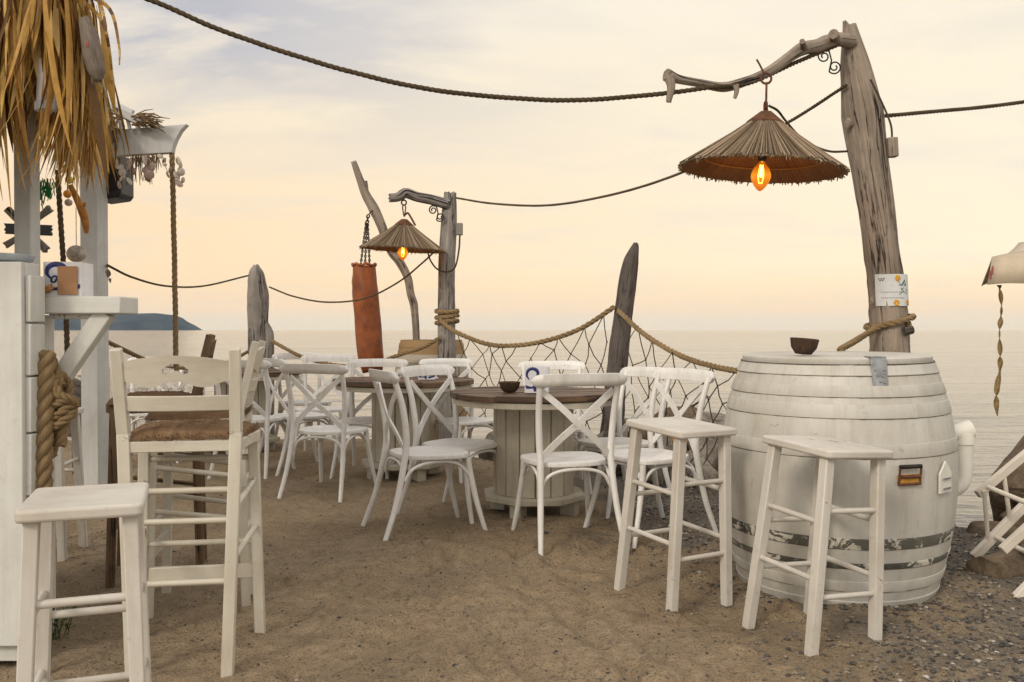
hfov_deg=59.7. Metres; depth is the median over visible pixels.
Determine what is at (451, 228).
lamp pole
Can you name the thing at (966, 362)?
sea
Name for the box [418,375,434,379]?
napkin tin
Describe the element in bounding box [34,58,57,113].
fish ornament
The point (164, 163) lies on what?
shell garland
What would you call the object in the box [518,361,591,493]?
cross back chair
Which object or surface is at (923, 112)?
overhead rope
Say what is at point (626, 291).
pointed post
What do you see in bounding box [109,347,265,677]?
bar chair
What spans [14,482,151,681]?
bar stool
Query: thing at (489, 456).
boulder
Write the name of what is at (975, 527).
boulder
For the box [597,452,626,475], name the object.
boulder
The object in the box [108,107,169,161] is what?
straw bundle
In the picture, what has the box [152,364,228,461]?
cross back chair
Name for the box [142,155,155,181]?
shell garland
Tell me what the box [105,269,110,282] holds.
driftwood peg
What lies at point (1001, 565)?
boulder
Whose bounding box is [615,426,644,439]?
boulder
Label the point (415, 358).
chair
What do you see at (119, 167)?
shell garland
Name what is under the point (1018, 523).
boulder
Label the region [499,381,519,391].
coconut bowl
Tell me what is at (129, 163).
shell garland
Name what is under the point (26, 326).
plank counter
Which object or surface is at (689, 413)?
boulder
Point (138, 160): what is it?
straw tassel
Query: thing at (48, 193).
green net scrap
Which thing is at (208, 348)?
bar chair
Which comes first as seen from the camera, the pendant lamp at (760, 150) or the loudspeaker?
the pendant lamp at (760, 150)
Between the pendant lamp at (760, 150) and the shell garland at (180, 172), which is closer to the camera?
the pendant lamp at (760, 150)
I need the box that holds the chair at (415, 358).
[395,339,467,439]
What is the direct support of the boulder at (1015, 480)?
on the ground
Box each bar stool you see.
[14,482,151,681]
[614,416,736,611]
[742,435,892,656]
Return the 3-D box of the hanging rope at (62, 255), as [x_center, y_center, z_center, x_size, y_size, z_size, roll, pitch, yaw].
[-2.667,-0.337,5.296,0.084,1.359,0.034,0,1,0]
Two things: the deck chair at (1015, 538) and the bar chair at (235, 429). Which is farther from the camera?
the deck chair at (1015, 538)
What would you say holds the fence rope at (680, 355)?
attached to the lamp pole at (871, 148)
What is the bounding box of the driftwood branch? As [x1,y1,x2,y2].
[69,184,88,232]
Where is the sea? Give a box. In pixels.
[54,330,1023,526]
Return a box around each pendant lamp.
[359,199,445,260]
[677,59,849,190]
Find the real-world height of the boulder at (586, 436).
0.338 m
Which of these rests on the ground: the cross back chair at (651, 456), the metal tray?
the cross back chair at (651, 456)
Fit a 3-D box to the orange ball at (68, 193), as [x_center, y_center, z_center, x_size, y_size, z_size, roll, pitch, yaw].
[-2.465,-0.925,4.939,0.044,0.264,0.044,0,1,0]
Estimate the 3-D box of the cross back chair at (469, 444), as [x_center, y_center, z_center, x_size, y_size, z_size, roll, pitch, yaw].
[-0.335,0.611,5.439,0.604,0.912,0.504,1,1,35]
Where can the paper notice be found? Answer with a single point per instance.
(891, 289)
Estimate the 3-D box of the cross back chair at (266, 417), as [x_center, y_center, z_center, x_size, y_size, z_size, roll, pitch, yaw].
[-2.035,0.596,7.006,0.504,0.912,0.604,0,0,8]
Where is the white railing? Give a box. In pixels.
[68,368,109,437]
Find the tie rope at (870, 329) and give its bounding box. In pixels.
[837,313,916,350]
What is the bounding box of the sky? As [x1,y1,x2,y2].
[0,0,1023,329]
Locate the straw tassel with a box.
[131,154,161,182]
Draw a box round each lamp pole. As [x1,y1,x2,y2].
[388,188,462,438]
[663,20,910,352]
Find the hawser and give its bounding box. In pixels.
[34,349,79,488]
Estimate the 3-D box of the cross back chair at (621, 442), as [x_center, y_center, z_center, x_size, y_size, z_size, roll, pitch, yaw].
[0.681,0.626,5.644,0.604,0.912,0.504,0,1,-34]
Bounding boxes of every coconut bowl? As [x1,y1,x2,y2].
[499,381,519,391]
[790,337,818,354]
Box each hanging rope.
[55,170,69,352]
[169,153,178,370]
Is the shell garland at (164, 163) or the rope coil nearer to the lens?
the shell garland at (164, 163)
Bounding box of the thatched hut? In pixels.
[0,0,188,484]
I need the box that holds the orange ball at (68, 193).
[63,176,71,197]
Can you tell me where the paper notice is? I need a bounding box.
[875,274,908,305]
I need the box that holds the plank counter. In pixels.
[0,262,137,660]
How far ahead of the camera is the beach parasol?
6.45 m
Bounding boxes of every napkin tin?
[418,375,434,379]
[525,366,548,392]
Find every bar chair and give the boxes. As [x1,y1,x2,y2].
[55,407,87,561]
[105,334,216,587]
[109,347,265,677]
[144,340,265,618]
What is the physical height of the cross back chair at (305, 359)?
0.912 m
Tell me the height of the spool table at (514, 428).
0.752 m
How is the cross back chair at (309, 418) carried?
on the ground
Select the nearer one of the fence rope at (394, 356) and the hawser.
the hawser
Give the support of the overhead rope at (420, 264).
attached to the lamp pole at (451, 228)
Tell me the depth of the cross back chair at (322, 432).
5.99 m
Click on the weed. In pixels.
(55, 623)
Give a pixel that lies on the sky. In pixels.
(270, 143)
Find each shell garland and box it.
[115,157,125,188]
[122,157,135,184]
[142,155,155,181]
[158,154,171,177]
[173,156,184,186]
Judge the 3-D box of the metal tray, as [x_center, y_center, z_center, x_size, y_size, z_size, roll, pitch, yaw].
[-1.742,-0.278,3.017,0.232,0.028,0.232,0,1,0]
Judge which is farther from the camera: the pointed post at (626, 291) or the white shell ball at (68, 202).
the pointed post at (626, 291)
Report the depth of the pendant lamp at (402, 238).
7.89 m
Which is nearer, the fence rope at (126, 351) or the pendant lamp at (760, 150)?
the pendant lamp at (760, 150)
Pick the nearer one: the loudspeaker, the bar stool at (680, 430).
the bar stool at (680, 430)
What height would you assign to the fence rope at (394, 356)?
0.308 m
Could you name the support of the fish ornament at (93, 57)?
hanging from the thatched hut
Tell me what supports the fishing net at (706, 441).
hanging from the fence rope at (680, 355)
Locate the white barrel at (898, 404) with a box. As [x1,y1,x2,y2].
[724,351,975,605]
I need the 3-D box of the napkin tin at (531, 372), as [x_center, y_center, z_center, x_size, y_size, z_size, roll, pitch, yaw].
[0.149,0.229,5.302,0.140,0.155,0.117,0,1,6]
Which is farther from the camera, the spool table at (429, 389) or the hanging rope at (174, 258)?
the spool table at (429, 389)
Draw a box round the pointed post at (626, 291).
[596,242,638,468]
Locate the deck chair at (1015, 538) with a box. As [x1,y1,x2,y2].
[970,449,1023,597]
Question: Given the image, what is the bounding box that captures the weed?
[52,606,78,640]
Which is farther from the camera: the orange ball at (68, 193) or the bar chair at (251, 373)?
the orange ball at (68, 193)
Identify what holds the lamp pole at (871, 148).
on the ground
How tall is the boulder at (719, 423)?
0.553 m
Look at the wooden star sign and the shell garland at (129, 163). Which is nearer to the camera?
the wooden star sign
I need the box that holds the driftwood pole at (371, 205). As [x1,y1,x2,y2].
[351,160,419,339]
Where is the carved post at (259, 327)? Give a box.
[247,264,274,434]
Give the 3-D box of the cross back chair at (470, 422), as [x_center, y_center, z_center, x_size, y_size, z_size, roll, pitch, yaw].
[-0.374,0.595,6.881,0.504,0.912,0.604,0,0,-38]
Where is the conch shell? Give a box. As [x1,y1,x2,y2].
[45,283,54,293]
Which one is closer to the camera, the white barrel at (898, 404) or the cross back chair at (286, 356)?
the white barrel at (898, 404)
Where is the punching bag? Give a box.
[351,210,383,372]
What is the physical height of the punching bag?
1.643 m
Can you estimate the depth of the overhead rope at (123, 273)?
7.35 m
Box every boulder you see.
[478,430,493,461]
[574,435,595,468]
[587,431,606,452]
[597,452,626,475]
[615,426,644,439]
[643,396,709,450]
[646,464,663,485]
[656,435,687,479]
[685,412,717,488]
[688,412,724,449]
[696,457,718,493]
[710,420,724,442]
[966,521,1023,545]
[966,546,1023,578]
[989,436,1023,521]
[1000,509,1023,527]
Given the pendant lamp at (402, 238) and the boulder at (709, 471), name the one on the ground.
the boulder at (709, 471)
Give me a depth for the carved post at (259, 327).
8.82 m
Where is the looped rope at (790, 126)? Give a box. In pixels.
[768,105,847,152]
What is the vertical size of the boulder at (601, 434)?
0.500 m
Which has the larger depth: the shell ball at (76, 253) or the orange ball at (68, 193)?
the shell ball at (76, 253)
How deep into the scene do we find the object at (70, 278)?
3.08 m
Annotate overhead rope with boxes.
[106,264,248,287]
[144,0,839,102]
[269,250,436,302]
[455,84,847,206]
[884,100,1023,117]
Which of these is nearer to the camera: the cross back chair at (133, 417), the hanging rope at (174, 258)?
the hanging rope at (174, 258)
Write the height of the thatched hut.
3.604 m
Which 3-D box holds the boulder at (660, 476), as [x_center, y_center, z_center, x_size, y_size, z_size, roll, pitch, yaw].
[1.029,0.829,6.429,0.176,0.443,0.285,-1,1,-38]
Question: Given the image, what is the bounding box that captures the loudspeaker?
[106,157,133,203]
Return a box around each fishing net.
[458,317,608,451]
[616,313,733,471]
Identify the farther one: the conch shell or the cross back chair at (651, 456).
the cross back chair at (651, 456)
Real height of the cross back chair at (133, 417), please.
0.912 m
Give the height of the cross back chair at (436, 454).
0.912 m
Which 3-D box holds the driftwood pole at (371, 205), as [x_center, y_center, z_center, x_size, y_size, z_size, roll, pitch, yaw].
[-1.259,-0.249,8.996,0.727,3.146,0.100,0,1,0]
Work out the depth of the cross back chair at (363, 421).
7.21 m
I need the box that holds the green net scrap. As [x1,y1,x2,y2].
[40,178,57,208]
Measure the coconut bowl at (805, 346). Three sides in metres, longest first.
0.122 x 0.120 x 0.070 m
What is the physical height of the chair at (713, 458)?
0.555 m
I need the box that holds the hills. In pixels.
[45,313,201,329]
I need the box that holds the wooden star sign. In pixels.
[3,205,53,252]
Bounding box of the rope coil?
[434,308,459,324]
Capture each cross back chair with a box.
[127,357,185,462]
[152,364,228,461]
[207,360,295,478]
[259,358,339,475]
[272,353,333,443]
[277,364,375,502]
[293,354,355,460]
[329,359,408,478]
[361,369,487,540]
[397,365,496,523]
[419,358,493,482]
[511,373,626,555]
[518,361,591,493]
[574,366,671,518]
[583,368,718,548]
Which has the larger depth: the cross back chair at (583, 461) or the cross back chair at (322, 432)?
the cross back chair at (322, 432)
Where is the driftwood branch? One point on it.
(82, 210)
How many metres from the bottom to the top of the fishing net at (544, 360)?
1.109 m
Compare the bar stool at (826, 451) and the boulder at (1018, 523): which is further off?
the boulder at (1018, 523)
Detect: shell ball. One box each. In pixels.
[64,186,72,205]
[66,213,85,261]
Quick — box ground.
[0,438,1023,681]
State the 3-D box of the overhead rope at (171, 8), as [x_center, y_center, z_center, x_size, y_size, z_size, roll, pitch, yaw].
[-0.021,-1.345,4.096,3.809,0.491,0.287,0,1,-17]
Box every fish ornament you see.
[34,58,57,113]
[79,16,104,88]
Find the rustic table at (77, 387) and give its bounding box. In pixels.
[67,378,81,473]
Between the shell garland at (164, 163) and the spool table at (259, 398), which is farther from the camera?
the spool table at (259, 398)
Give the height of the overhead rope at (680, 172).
0.344 m
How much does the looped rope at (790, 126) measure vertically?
0.175 m
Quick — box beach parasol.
[981,242,1023,415]
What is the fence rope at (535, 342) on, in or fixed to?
attached to the pointed post at (626, 291)
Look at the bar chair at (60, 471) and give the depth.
4.54 m
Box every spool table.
[183,368,298,449]
[332,375,473,481]
[450,386,612,518]
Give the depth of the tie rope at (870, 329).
4.72 m
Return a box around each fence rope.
[109,340,247,369]
[271,336,439,365]
[438,305,614,347]
[616,308,737,373]
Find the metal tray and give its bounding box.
[0,252,35,262]
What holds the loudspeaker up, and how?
attached to the thatched hut
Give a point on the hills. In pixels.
(148, 321)
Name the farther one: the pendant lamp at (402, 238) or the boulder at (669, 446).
the pendant lamp at (402, 238)
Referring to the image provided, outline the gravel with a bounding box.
[2,440,1023,681]
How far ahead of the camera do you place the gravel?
3.37 m

